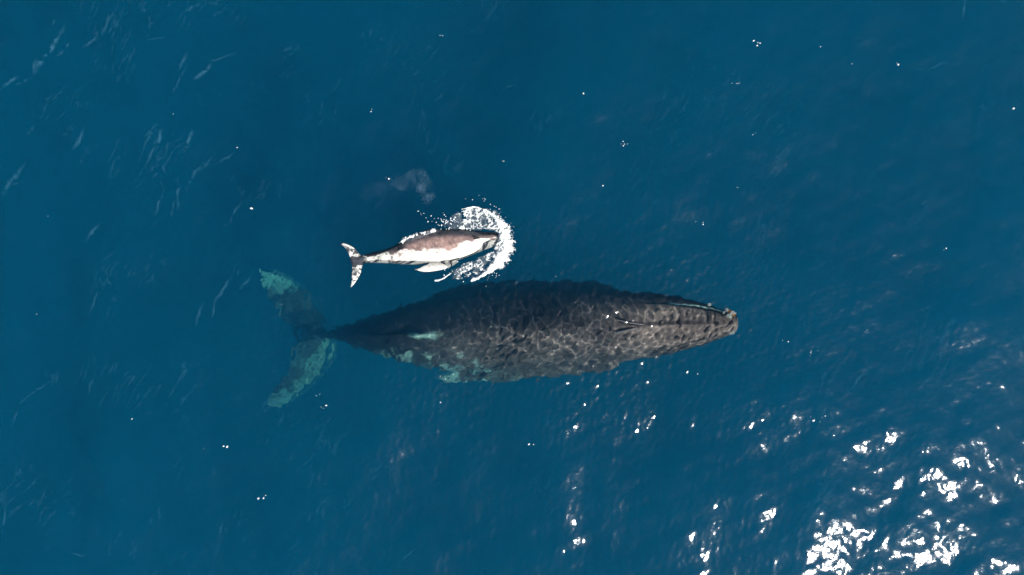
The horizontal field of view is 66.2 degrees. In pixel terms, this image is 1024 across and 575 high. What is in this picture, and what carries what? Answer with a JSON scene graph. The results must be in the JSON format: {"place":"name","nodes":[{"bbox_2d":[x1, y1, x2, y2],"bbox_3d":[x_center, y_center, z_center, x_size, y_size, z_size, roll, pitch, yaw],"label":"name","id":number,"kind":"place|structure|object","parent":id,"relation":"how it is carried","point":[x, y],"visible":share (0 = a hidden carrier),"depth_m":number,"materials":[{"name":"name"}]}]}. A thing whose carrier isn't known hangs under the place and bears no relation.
{"place":"outdoors","nodes":[
{"label":"outdoors","id":0,"kind":"place"},
{"bbox_2d":[0,0,1023,574],"bbox_3d":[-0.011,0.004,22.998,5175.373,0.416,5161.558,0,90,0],"label":"water","id":1,"kind":"structure","parent":0,"point":[176,298],"depth_m":23.00,"materials":[{"name":"liquid"}]},
{"bbox_2d":[399,228,435,243],"bbox_3d":[-2.768,-1.524,22.936,1.178,0.237,0.204,-19,90,0],"label":"water splash","id":2,"kind":"object","parent":1,"relation":"on","point":[433,230],"visible":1,"depth_m":22.88,"materials":[{"name":"liquid"}]},
{"bbox_2d":[341,229,495,286],"bbox_3d":[-2.634,-1.075,23.222,4.666,0.898,1.315,-11,90,0],"label":"whale calf","id":3,"kind":"object","parent":1,"relation":"on","point":[443,245],"visible":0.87,"depth_m":22.89},
{"bbox_2d":[427,198,515,281],"bbox_3d":[-1.044,-1.305,22.852,2.393,0.413,2.610,-18,90,0],"label":"splash","id":4,"kind":"object","parent":1,"relation":"on","point":[504,247],"visible":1,"depth_m":22.85,"materials":[{"name":"liquid"}]},
{"bbox_2d":[132,35,1014,498],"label":"foam flecks","id":5,"kind":"object","parent":1,"relation":"on","point":[602,185],"visible":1,"depth_m":22.98,"materials":[{"name":"white liquid"}]}
]}

